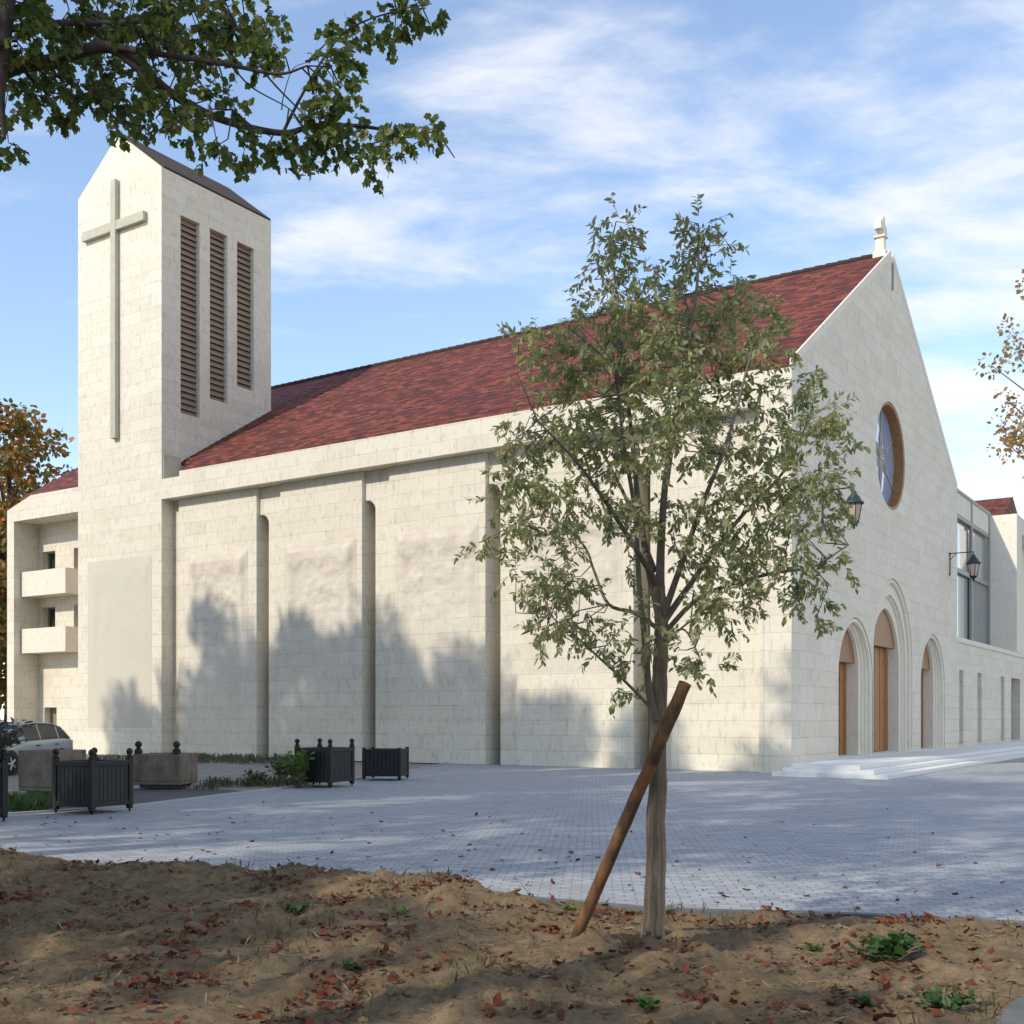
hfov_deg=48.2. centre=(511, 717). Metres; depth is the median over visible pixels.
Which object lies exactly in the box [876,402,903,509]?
rose window
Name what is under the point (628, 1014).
dry straw
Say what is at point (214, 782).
bed weeds
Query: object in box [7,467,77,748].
balcony wing
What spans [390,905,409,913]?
weed
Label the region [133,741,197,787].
stone trough
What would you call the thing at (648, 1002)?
weed
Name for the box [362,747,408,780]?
square planter
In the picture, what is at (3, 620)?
autumn tree
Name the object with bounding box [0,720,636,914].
ground
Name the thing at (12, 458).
autumn tree
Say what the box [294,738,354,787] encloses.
square planter
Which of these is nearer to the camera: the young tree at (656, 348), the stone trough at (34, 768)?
the young tree at (656, 348)
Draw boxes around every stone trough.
[18,749,85,793]
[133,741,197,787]
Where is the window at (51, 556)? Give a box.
[48,552,54,568]
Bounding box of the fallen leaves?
[0,801,1023,1023]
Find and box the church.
[78,134,957,772]
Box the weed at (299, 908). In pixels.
[284,902,310,914]
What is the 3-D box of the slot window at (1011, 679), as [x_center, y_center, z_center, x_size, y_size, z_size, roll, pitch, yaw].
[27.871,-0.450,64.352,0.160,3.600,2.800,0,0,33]
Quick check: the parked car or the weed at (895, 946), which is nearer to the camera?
the weed at (895, 946)
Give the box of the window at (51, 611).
[48,607,54,626]
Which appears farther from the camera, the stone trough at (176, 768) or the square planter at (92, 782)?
the stone trough at (176, 768)
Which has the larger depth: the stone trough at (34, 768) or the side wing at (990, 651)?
the side wing at (990, 651)
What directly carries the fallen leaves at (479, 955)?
on the soil bank
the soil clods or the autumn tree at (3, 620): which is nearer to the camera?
the soil clods
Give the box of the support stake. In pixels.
[569,680,690,938]
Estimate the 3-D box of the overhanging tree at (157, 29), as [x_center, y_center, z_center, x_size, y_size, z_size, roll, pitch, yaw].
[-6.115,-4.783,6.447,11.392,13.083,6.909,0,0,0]
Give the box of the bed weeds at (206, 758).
[97,750,287,764]
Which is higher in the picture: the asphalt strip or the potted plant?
the potted plant
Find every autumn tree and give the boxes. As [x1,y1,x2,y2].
[0,397,74,721]
[0,559,6,709]
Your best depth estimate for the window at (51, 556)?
55.70 m
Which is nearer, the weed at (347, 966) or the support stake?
the weed at (347, 966)
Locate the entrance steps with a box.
[772,741,1023,779]
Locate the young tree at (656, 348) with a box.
[454,192,870,940]
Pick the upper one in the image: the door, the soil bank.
the door
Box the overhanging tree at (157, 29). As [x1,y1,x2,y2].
[0,0,454,196]
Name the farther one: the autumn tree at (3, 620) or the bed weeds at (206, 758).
the autumn tree at (3, 620)
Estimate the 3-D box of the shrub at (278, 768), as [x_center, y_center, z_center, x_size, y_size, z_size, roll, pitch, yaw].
[-6.104,1.294,30.407,0.933,0.719,1.092,0,0,14]
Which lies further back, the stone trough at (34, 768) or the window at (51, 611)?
the window at (51, 611)
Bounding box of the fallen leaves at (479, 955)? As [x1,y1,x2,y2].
[0,847,1018,1023]
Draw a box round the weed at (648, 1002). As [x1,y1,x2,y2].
[631,995,659,1011]
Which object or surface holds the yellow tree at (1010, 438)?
on the ground at (233, 771)
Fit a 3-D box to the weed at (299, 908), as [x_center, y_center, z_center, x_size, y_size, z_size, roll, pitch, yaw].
[-1.798,1.577,9.435,0.248,0.114,0.200,0,0,28]
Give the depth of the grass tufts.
20.89 m
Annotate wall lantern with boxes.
[821,487,863,528]
[949,551,980,581]
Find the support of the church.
on the paved square
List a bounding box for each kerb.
[8,763,447,814]
[493,891,1023,925]
[996,995,1023,1023]
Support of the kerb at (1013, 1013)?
on the soil bank
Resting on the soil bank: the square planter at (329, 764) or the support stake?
the support stake
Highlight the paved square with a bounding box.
[0,754,1023,920]
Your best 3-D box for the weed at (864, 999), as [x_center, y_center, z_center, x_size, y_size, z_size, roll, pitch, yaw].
[1.954,1.592,6.424,0.160,0.119,0.198,0,0,0]
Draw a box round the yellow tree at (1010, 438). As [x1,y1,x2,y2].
[972,269,1023,478]
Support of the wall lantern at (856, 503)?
attached to the church
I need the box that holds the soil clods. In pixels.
[0,851,1022,1023]
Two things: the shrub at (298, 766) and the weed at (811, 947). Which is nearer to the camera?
the weed at (811, 947)
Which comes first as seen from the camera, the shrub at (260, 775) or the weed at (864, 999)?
the weed at (864, 999)
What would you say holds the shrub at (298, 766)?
on the paved square
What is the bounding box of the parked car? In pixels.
[0,722,72,775]
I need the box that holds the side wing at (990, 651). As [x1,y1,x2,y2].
[957,489,1023,746]
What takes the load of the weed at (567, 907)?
on the soil bank
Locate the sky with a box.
[0,0,1023,719]
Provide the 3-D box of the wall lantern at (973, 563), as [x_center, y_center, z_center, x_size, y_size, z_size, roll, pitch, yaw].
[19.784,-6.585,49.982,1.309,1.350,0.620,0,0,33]
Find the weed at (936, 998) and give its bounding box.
[900,984,987,1009]
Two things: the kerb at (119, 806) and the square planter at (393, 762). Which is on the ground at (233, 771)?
the kerb at (119, 806)
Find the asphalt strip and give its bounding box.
[8,788,238,809]
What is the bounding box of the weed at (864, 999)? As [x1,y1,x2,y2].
[848,992,877,1008]
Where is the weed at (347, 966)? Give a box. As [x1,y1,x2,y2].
[338,956,360,970]
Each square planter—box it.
[0,749,7,820]
[52,747,132,814]
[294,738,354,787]
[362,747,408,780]
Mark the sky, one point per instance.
(808, 123)
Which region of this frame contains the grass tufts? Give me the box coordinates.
[8,787,60,811]
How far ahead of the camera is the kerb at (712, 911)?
9.66 m
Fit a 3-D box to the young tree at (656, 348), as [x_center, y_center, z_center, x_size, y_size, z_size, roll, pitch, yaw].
[1.036,-1.007,8.016,2.887,5.307,2.206,0,0,10]
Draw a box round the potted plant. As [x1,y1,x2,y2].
[0,717,32,756]
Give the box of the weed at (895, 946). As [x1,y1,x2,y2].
[847,930,939,961]
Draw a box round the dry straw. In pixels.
[0,845,1023,1023]
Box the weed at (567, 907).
[562,902,577,910]
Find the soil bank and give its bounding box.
[0,848,1023,1023]
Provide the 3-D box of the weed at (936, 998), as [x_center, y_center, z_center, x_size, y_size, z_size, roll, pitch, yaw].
[2.400,1.573,6.398,0.449,0.118,0.350,0,0,0]
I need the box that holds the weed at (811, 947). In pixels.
[803,942,821,951]
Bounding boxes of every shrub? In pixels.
[242,769,267,783]
[262,753,290,777]
[283,748,314,787]
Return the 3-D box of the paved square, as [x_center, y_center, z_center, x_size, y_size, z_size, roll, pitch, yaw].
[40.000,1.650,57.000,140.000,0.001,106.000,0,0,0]
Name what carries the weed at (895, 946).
on the soil bank
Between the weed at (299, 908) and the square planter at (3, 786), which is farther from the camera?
the square planter at (3, 786)
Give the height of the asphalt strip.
0.001 m
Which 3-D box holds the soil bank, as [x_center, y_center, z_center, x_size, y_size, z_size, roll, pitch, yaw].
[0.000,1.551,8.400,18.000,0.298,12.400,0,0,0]
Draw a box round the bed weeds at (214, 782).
[184,774,316,791]
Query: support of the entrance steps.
on the paved square

